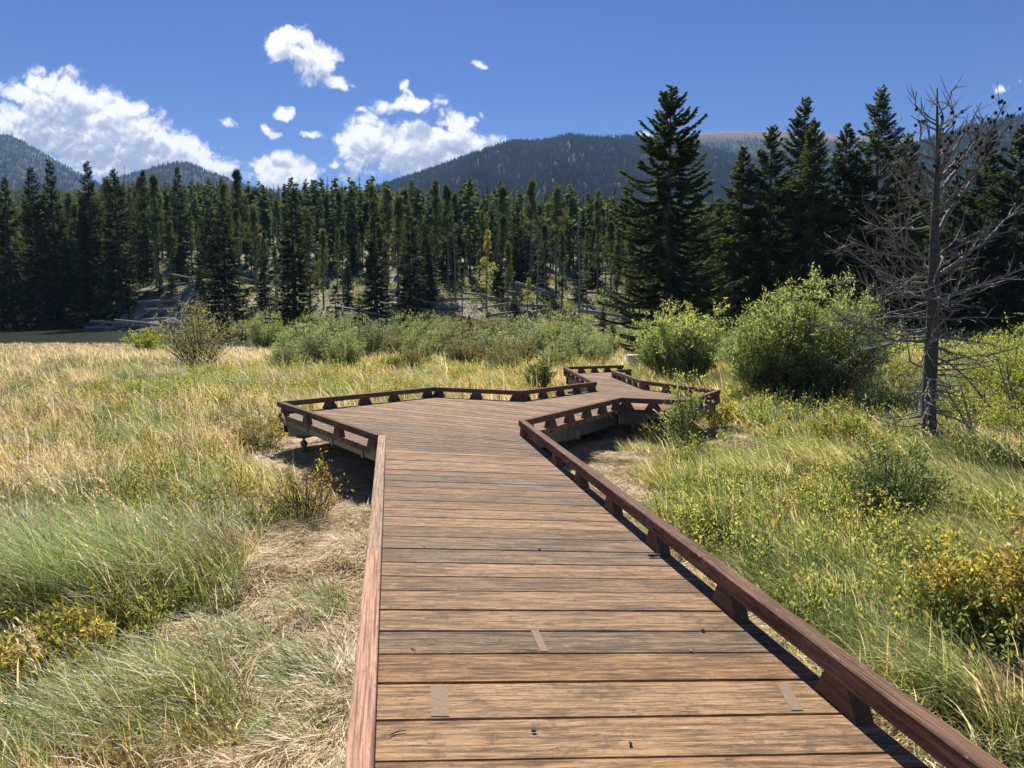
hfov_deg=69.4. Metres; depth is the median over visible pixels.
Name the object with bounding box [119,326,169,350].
willow bush
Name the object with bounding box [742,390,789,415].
willow shrub
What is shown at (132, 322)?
fallen log
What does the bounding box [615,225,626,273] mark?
spruce tree
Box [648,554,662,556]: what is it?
twig
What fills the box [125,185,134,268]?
pine tree
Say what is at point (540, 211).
pine tree
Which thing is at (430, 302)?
fallen log
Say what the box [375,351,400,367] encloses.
willow shrub
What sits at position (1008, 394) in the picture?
dead branch
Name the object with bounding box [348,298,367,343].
spruce tree
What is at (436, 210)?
pine tree
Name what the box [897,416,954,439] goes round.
willow shrub
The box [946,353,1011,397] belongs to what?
willow shrub
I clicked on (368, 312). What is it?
fallen log
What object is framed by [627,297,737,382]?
willow bush
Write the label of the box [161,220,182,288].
pine tree
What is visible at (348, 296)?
spruce tree
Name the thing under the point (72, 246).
spruce tree
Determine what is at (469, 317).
spruce tree
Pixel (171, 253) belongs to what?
spruce tree
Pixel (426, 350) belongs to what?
willow shrub
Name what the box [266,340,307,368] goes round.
willow shrub
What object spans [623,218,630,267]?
pine tree
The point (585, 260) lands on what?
pine tree
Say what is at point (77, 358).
willow shrub
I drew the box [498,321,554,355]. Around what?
willow shrub
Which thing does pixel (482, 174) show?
mountain forest
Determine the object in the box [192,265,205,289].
spruce tree
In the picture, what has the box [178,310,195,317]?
boulder
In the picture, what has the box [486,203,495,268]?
pine tree
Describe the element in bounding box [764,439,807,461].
willow shrub
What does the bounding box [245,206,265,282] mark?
pine tree
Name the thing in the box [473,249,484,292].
pine tree
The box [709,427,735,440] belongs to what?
willow shrub
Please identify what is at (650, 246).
spruce tree
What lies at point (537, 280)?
dead tree
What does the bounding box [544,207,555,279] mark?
pine tree
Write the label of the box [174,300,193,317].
fallen log
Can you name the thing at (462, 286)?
pine tree
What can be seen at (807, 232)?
spruce tree
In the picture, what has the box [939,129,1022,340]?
spruce tree
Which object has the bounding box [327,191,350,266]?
pine tree
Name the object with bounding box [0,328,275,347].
lake water
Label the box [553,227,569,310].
pine tree
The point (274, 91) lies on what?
sky
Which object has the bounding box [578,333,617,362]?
willow shrub
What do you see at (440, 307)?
fallen log
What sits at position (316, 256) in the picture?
pine tree
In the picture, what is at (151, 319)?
fallen log
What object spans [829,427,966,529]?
willow bush
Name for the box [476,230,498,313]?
aspen tree
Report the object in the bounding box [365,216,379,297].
pine tree
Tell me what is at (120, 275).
spruce tree
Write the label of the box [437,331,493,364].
willow shrub
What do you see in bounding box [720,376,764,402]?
willow shrub
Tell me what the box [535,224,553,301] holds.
pine tree
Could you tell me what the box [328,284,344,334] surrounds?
spruce tree
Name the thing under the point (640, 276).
pine tree
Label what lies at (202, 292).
spruce tree
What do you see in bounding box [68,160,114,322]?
spruce tree
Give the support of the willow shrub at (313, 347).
on the ground at (136, 310)
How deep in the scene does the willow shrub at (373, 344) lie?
40.13 m
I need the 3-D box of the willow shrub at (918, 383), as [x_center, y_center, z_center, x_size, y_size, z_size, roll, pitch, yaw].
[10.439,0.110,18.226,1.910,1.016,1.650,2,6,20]
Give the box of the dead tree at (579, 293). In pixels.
[567,198,590,320]
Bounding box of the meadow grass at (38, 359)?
[0,281,1023,767]
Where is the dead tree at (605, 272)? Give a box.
[601,240,609,287]
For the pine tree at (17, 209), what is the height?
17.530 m
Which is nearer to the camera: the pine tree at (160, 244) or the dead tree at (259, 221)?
the pine tree at (160, 244)
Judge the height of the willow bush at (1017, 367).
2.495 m
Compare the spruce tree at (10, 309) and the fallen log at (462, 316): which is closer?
the fallen log at (462, 316)
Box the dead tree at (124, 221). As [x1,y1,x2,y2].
[122,167,140,282]
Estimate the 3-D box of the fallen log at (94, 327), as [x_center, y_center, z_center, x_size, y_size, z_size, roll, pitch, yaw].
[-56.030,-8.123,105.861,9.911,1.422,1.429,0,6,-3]
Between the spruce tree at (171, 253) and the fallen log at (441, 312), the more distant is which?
the spruce tree at (171, 253)
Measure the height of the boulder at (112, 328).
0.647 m
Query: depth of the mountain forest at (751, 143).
2869.64 m
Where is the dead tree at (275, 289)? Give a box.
[271,253,281,313]
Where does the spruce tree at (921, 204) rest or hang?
on the ground at (136, 310)
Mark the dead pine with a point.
(929, 395)
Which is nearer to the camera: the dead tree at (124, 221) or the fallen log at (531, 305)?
the fallen log at (531, 305)
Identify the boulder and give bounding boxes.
[105,327,119,329]
[120,325,131,329]
[121,313,128,319]
[129,318,141,328]
[143,321,160,329]
[144,304,156,312]
[156,310,168,315]
[159,294,167,302]
[161,318,180,329]
[167,296,182,303]
[168,312,178,318]
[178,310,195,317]
[189,290,200,297]
[526,310,536,314]
[528,314,538,319]
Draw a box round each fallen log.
[84,325,118,328]
[90,319,142,327]
[114,319,160,326]
[130,325,191,331]
[132,304,163,320]
[137,298,183,303]
[141,313,177,321]
[145,308,180,310]
[161,279,226,288]
[166,273,204,280]
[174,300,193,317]
[194,267,261,282]
[334,305,392,318]
[372,310,463,317]
[407,296,451,305]
[428,294,510,302]
[437,306,463,308]
[457,314,505,328]
[464,292,521,301]
[477,300,520,309]
[483,295,523,303]
[485,309,549,316]
[488,286,539,293]
[499,303,582,308]
[512,281,588,304]
[516,290,559,297]
[581,309,653,321]
[587,291,625,294]
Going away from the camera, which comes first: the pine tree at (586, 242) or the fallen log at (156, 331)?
the fallen log at (156, 331)
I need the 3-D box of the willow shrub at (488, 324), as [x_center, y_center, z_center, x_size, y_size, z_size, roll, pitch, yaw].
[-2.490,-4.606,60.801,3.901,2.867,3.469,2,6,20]
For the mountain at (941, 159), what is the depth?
1377.01 m
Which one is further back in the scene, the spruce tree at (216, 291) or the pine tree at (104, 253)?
the pine tree at (104, 253)
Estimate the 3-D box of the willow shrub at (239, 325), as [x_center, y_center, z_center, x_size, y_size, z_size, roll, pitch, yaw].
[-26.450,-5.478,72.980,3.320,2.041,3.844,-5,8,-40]
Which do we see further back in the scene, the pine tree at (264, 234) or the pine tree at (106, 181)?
the pine tree at (106, 181)
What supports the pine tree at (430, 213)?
on the ground at (136, 310)
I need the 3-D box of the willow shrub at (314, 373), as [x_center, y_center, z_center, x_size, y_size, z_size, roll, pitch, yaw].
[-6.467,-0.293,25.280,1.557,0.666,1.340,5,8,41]
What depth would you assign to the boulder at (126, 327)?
102.67 m
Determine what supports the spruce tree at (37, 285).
on the ground at (136, 310)
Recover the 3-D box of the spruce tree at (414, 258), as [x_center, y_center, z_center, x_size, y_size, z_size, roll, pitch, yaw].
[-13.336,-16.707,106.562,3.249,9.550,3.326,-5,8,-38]
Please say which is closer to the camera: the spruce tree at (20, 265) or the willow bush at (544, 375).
the willow bush at (544, 375)
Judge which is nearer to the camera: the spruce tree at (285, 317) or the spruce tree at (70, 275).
the spruce tree at (285, 317)
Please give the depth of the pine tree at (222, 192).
124.71 m
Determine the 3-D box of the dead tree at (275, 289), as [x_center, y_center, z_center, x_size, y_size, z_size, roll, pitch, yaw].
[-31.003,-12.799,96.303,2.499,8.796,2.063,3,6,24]
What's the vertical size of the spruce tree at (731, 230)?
16.474 m
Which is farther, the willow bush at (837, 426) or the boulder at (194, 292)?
the boulder at (194, 292)
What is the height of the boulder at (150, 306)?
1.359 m
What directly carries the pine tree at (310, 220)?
on the ground at (136, 310)
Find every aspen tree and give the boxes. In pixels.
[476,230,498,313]
[522,277,536,310]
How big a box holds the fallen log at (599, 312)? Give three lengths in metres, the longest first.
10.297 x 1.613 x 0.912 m
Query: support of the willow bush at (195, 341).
on the ground at (136, 310)
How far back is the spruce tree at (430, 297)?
94.84 m
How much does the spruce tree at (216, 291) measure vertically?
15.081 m
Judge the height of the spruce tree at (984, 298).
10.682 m
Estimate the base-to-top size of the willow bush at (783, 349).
3.693 m
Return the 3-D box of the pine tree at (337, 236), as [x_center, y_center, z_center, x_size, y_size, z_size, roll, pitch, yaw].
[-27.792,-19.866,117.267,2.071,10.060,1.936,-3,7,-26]
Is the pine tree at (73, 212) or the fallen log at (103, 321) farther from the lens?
the pine tree at (73, 212)
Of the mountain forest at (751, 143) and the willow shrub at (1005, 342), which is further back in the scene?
the mountain forest at (751, 143)
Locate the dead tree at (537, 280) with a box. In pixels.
[531,221,545,303]
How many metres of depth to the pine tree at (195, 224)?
143.10 m
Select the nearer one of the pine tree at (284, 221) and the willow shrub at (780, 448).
the willow shrub at (780, 448)
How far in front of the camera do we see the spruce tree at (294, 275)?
86.45 m
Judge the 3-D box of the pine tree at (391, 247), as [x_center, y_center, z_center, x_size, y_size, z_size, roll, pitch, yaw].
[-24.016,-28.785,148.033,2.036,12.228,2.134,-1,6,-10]
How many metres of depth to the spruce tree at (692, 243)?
103.62 m
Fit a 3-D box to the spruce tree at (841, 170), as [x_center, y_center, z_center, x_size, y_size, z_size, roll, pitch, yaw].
[26.416,-11.630,59.075,6.552,17.979,6.465,0,6,0]
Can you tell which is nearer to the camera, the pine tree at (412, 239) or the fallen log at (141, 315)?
the fallen log at (141, 315)
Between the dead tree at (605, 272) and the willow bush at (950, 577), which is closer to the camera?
the willow bush at (950, 577)
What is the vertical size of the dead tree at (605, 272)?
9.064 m
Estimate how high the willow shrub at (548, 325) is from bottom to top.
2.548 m
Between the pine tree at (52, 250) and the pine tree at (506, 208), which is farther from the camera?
the pine tree at (506, 208)
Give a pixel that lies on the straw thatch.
(280, 747)
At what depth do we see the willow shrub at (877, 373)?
20.01 m
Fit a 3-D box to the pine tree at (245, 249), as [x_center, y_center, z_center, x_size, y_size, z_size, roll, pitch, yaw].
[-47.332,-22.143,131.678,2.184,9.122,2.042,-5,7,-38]
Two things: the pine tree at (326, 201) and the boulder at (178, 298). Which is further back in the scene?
the pine tree at (326, 201)
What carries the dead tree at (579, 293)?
on the ground at (136, 310)
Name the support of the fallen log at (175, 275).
on the ground at (136, 310)
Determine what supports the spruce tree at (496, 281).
on the ground at (136, 310)
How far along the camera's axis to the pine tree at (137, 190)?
132.94 m
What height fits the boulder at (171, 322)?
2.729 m
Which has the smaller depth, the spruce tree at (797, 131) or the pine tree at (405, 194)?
the spruce tree at (797, 131)
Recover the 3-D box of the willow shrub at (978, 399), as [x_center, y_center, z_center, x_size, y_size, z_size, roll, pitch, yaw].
[9.875,0.381,15.762,1.662,0.994,1.932,-5,8,-39]
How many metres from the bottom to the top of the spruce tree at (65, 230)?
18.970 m
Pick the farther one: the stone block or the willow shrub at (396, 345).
the willow shrub at (396, 345)
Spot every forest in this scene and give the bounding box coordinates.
[0,133,100,195]
[0,174,1023,281]
[101,160,256,190]
[362,132,827,212]
[699,136,897,176]
[794,112,1023,207]
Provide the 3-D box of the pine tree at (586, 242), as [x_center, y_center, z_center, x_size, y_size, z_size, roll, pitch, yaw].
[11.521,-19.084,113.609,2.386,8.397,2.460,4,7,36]
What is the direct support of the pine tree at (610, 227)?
on the ground at (136, 310)
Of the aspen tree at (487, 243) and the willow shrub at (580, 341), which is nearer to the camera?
the willow shrub at (580, 341)
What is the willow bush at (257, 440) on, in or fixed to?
on the ground at (136, 310)
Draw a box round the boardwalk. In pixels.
[277,365,1007,767]
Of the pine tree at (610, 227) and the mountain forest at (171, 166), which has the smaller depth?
the pine tree at (610, 227)
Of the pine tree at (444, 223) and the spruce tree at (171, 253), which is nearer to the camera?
the pine tree at (444, 223)
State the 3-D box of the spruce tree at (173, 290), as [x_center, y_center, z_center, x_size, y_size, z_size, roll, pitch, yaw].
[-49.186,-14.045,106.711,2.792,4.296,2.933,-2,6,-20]
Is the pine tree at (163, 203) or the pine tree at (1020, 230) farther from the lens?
the pine tree at (163, 203)
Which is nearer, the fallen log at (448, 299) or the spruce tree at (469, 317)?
the spruce tree at (469, 317)
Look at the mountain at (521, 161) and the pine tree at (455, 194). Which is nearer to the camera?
the pine tree at (455, 194)
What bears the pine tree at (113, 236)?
on the ground at (136, 310)
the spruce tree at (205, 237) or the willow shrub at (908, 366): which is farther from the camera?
the spruce tree at (205, 237)
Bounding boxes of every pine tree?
[0,204,23,260]
[12,206,19,235]
[17,213,25,236]
[18,202,42,309]
[29,209,48,303]
[35,193,48,237]
[49,223,66,287]
[61,191,73,248]
[68,203,81,305]
[72,207,97,312]
[73,217,89,277]
[99,206,116,303]
[100,175,120,269]
[104,206,121,272]
[115,185,129,263]
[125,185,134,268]
[130,175,150,279]
[144,173,169,287]
[150,212,164,286]
[154,192,166,266]
[159,193,167,257]
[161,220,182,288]
[181,212,196,271]
[192,222,200,266]
[215,181,232,270]
[225,223,234,271]
[228,167,249,282]
[230,208,245,286]
[241,234,251,282]
[244,203,268,288]
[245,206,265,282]
[260,230,270,254]
[265,243,270,270]
[270,244,280,296]
[278,203,294,302]
[299,205,321,314]
[312,228,330,307]
[313,251,323,297]
[319,195,331,260]
[321,230,329,274]
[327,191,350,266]
[331,227,340,288]
[334,227,350,299]
[355,233,360,277]
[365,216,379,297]
[366,183,381,282]
[376,186,394,280]
[378,209,389,265]
[380,195,408,299]
[389,224,394,268]
[390,187,415,284]
[400,212,414,269]
[418,222,425,270]
[427,211,437,245]
[428,179,442,288]
[436,183,460,292]
[451,192,461,256]
[456,266,467,314]
[459,214,472,249]
[465,239,468,274]
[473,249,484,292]
[479,212,485,268]
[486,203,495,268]
[492,185,511,282]
[493,215,512,291]
[499,202,511,271]
[501,240,516,314]
[520,178,543,289]
[532,204,549,270]
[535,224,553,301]
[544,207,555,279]
[546,185,569,290]
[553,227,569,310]
[554,197,568,271]
[581,233,590,264]
[582,251,591,308]
[589,187,608,294]
[599,220,616,308]
[607,229,623,313]
[618,240,625,289]
[619,240,642,325]
[622,221,640,312]
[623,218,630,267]
[635,250,643,322]
[646,258,658,323]
[1017,208,1023,264]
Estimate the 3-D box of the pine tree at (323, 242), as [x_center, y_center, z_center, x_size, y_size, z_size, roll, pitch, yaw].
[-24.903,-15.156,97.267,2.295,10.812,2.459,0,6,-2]
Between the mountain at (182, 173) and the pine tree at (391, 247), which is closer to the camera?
the pine tree at (391, 247)
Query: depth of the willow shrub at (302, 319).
45.09 m
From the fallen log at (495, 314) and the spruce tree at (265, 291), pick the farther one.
the spruce tree at (265, 291)
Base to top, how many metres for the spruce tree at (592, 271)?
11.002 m
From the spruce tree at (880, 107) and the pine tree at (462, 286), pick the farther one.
the pine tree at (462, 286)
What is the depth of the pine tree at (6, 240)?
120.27 m
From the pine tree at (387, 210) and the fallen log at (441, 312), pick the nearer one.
the fallen log at (441, 312)
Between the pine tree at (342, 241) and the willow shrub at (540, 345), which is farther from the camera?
the pine tree at (342, 241)
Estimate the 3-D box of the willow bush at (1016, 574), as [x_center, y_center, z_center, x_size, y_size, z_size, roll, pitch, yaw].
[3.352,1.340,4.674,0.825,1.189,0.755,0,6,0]
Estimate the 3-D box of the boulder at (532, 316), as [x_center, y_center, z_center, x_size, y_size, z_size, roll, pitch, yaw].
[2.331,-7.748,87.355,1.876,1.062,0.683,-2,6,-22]
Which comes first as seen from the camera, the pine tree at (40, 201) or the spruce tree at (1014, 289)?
the spruce tree at (1014, 289)
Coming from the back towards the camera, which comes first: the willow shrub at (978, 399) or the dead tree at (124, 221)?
the dead tree at (124, 221)
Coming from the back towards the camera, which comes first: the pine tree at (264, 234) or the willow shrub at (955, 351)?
the pine tree at (264, 234)
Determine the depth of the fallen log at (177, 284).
108.61 m
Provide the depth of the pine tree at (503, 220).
103.05 m
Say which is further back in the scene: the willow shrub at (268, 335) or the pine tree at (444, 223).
the pine tree at (444, 223)
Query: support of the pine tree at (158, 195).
on the ground at (136, 310)
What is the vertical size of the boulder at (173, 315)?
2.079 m
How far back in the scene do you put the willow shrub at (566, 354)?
31.33 m
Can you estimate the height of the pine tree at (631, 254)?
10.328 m
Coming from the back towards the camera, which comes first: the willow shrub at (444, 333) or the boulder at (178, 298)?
the boulder at (178, 298)
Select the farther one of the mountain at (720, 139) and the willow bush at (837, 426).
the mountain at (720, 139)
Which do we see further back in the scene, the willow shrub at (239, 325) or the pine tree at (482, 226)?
the pine tree at (482, 226)
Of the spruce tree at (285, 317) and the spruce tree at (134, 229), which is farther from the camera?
the spruce tree at (134, 229)
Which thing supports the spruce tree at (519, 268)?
on the ground at (136, 310)
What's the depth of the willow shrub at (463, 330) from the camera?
54.98 m
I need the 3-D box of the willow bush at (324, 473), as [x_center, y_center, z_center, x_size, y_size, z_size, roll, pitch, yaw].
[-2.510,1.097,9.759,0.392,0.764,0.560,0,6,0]
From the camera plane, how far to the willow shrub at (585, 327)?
58.78 m
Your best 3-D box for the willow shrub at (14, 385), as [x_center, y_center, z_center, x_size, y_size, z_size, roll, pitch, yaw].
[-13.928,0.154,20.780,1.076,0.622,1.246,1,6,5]
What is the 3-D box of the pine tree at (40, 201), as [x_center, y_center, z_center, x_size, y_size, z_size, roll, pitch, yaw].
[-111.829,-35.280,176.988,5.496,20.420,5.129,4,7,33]
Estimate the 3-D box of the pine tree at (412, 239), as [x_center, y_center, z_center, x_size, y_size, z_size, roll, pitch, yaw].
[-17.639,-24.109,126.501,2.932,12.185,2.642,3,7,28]
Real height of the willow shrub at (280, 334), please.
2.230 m
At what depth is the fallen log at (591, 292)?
100.68 m
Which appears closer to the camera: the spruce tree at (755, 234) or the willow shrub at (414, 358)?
the willow shrub at (414, 358)
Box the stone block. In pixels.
[627,354,648,370]
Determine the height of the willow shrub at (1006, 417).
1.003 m
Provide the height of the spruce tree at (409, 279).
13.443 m
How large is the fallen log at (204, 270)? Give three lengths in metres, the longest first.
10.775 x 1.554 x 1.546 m
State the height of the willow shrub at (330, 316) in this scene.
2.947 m
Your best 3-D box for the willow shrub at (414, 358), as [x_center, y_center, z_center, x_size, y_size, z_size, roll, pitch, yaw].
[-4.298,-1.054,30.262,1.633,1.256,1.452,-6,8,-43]
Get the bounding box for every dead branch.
[937,376,985,436]
[949,359,1023,424]
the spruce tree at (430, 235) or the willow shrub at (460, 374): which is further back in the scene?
the spruce tree at (430, 235)
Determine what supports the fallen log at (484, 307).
on the ground at (136, 310)
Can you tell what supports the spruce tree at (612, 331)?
on the ground at (136, 310)
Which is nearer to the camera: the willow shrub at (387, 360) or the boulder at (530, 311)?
the willow shrub at (387, 360)
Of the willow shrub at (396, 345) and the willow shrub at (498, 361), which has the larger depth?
the willow shrub at (396, 345)
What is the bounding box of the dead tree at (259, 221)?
[253,197,266,265]
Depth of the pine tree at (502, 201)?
120.46 m
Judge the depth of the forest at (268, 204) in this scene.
150.44 m
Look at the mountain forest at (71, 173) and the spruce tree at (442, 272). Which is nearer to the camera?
the spruce tree at (442, 272)
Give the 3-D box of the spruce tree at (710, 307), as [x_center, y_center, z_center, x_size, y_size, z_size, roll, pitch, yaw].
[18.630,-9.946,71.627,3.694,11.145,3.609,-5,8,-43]
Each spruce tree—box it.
[0,176,33,327]
[6,167,68,328]
[10,218,30,310]
[20,224,46,303]
[28,159,82,327]
[51,228,76,305]
[56,209,72,277]
[65,192,109,314]
[67,201,77,288]
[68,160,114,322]
[84,167,150,325]
[94,182,123,270]
[127,192,151,279]
[132,169,163,285]
[157,275,164,295]
[160,166,198,282]
[162,272,178,299]
[163,209,179,271]
[186,201,267,337]
[192,200,225,280]
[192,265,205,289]
[193,210,211,272]
[199,281,206,300]
[252,237,277,307]
[258,177,322,326]
[281,305,293,334]
[323,306,333,343]
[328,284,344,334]
[340,259,356,307]
[343,188,364,274]
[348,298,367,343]
[354,198,394,319]
[386,215,433,324]
[411,235,423,288]
[418,211,441,296]
[418,225,439,308]
[437,200,461,282]
[445,237,460,287]
[465,315,474,342]
[487,244,506,302]
[504,296,520,338]
[508,217,528,286]
[524,226,549,289]
[538,258,550,301]
[569,312,576,341]
[570,248,587,302]
[583,222,609,290]
[593,85,748,353]
[598,306,607,337]
[607,319,617,343]
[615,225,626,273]
[638,246,647,295]
[642,266,661,311]
[647,230,653,279]
[657,229,679,289]
[678,231,696,273]
[692,224,715,320]
[694,197,737,318]
[701,146,776,335]
[719,124,819,337]
[753,95,848,316]
[758,119,851,322]
[802,122,876,334]
[825,83,930,337]
[860,132,949,335]
[903,183,984,337]
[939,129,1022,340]
[941,219,962,298]
[950,127,1023,338]
[969,247,1001,331]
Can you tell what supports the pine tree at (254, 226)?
on the ground at (136, 310)
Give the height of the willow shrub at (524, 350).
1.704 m
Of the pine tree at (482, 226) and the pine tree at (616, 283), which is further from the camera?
the pine tree at (482, 226)
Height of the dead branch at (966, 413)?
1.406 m
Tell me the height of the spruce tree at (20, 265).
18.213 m
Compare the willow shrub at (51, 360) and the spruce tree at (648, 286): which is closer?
the willow shrub at (51, 360)
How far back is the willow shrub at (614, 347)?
42.09 m
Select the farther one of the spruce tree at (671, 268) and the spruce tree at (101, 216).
the spruce tree at (101, 216)
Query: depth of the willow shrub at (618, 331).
56.97 m
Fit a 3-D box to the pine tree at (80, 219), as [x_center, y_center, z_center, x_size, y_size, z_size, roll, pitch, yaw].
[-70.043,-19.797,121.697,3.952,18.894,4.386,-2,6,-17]
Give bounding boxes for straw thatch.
[2,421,1023,767]
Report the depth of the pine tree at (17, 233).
125.35 m
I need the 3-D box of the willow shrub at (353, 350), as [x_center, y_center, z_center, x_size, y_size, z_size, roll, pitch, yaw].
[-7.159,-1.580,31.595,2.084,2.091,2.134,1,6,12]
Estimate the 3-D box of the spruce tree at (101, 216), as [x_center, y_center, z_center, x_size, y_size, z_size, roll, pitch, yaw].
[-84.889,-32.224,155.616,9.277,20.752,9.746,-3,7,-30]
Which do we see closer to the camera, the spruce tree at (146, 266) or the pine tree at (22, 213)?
the spruce tree at (146, 266)
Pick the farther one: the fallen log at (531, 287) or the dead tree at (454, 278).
the dead tree at (454, 278)
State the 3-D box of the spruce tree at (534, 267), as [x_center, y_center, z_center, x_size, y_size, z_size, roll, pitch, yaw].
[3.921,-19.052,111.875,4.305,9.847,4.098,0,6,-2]
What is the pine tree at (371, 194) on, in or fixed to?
on the ground at (136, 310)
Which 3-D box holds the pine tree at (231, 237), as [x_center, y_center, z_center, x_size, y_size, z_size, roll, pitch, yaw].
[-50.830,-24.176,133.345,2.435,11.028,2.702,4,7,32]
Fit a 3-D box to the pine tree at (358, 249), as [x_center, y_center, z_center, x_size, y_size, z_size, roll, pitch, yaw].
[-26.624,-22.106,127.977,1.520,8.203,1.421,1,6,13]
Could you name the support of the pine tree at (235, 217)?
on the ground at (136, 310)
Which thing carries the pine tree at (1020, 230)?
on the ground at (136, 310)
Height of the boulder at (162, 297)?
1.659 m
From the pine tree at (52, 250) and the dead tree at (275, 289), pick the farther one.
the pine tree at (52, 250)
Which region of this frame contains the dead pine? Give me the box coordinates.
[793,74,1023,444]
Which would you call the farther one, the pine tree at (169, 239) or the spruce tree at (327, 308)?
the pine tree at (169, 239)
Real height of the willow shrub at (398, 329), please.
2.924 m
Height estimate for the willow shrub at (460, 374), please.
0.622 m
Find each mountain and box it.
[0,134,99,194]
[111,164,251,189]
[376,138,782,212]
[683,131,918,176]
[817,118,1023,200]
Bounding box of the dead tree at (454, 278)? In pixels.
[447,220,460,301]
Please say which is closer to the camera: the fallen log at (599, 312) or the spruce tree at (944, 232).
the spruce tree at (944, 232)
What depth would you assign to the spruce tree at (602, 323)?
67.66 m
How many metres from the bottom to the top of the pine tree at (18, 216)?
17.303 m
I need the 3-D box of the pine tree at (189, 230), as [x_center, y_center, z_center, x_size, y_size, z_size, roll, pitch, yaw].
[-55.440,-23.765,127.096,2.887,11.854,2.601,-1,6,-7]
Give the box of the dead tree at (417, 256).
[413,212,426,314]
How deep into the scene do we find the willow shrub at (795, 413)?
15.29 m
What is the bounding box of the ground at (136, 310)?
[0,200,1023,767]
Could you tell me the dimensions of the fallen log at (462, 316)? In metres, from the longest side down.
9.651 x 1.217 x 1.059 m
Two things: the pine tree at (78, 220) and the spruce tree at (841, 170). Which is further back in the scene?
the pine tree at (78, 220)
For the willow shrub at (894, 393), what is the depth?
16.39 m
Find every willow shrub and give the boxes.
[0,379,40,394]
[43,356,65,365]
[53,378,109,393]
[65,354,85,365]
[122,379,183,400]
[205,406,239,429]
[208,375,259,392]
[226,319,257,338]
[243,308,290,348]
[263,323,288,343]
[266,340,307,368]
[270,322,319,361]
[286,307,329,345]
[295,320,351,365]
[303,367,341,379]
[312,308,360,345]
[318,324,366,368]
[334,310,369,336]
[343,314,395,358]
[373,326,412,355]
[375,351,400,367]
[386,310,428,346]
[388,346,425,370]
[397,325,445,364]
[411,309,444,340]
[418,320,466,352]
[432,309,476,342]
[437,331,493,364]
[448,364,475,378]
[464,311,504,338]
[464,324,524,359]
[479,346,523,373]
[488,331,539,367]
[498,311,549,346]
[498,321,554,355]
[532,315,561,343]
[538,339,579,368]
[542,307,585,353]
[546,324,610,360]
[565,312,597,341]
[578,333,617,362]
[594,332,621,355]
[613,324,638,342]
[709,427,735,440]
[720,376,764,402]
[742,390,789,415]
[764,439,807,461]
[767,402,808,422]
[843,356,895,392]
[854,368,908,413]
[881,350,923,387]
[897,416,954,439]
[899,370,969,400]
[918,342,988,362]
[937,381,1019,424]
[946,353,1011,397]
[973,327,1023,354]
[981,397,1023,439]
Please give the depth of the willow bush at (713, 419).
15.51 m
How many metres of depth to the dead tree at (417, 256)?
88.92 m
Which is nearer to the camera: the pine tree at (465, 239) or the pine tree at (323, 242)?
the pine tree at (323, 242)
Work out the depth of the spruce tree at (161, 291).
110.19 m
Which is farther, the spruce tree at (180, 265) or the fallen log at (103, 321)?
the spruce tree at (180, 265)
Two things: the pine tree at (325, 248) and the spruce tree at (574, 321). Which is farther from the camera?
the pine tree at (325, 248)
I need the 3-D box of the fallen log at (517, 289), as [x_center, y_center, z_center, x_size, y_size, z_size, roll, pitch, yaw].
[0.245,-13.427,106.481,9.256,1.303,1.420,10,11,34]
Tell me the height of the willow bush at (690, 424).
1.557 m
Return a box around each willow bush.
[0,597,143,695]
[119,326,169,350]
[145,296,254,366]
[215,405,287,449]
[248,461,354,523]
[310,439,339,494]
[514,350,557,388]
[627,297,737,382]
[652,366,712,448]
[692,388,746,427]
[707,262,912,405]
[789,586,847,631]
[800,401,869,444]
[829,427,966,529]
[887,524,1023,658]
[963,312,1023,408]
[966,496,1023,673]
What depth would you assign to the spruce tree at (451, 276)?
118.26 m
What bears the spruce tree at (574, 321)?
on the ground at (136, 310)
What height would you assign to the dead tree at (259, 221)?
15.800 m
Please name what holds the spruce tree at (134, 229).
on the ground at (136, 310)
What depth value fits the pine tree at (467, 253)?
127.67 m
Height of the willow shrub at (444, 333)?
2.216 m
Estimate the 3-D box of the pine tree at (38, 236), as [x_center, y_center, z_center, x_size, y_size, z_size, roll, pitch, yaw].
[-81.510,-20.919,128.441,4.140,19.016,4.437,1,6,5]
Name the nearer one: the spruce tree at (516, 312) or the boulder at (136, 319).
the spruce tree at (516, 312)
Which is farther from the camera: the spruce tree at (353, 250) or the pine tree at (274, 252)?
the spruce tree at (353, 250)
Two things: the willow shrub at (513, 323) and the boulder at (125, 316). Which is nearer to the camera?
the willow shrub at (513, 323)
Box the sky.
[0,0,1023,196]
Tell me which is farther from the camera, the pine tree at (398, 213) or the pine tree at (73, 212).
the pine tree at (73, 212)
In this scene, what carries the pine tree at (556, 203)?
on the ground at (136, 310)
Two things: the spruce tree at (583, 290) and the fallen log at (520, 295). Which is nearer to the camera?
the spruce tree at (583, 290)
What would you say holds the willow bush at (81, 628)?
on the ground at (136, 310)
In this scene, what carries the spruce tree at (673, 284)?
on the ground at (136, 310)
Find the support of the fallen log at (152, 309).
on the ground at (136, 310)

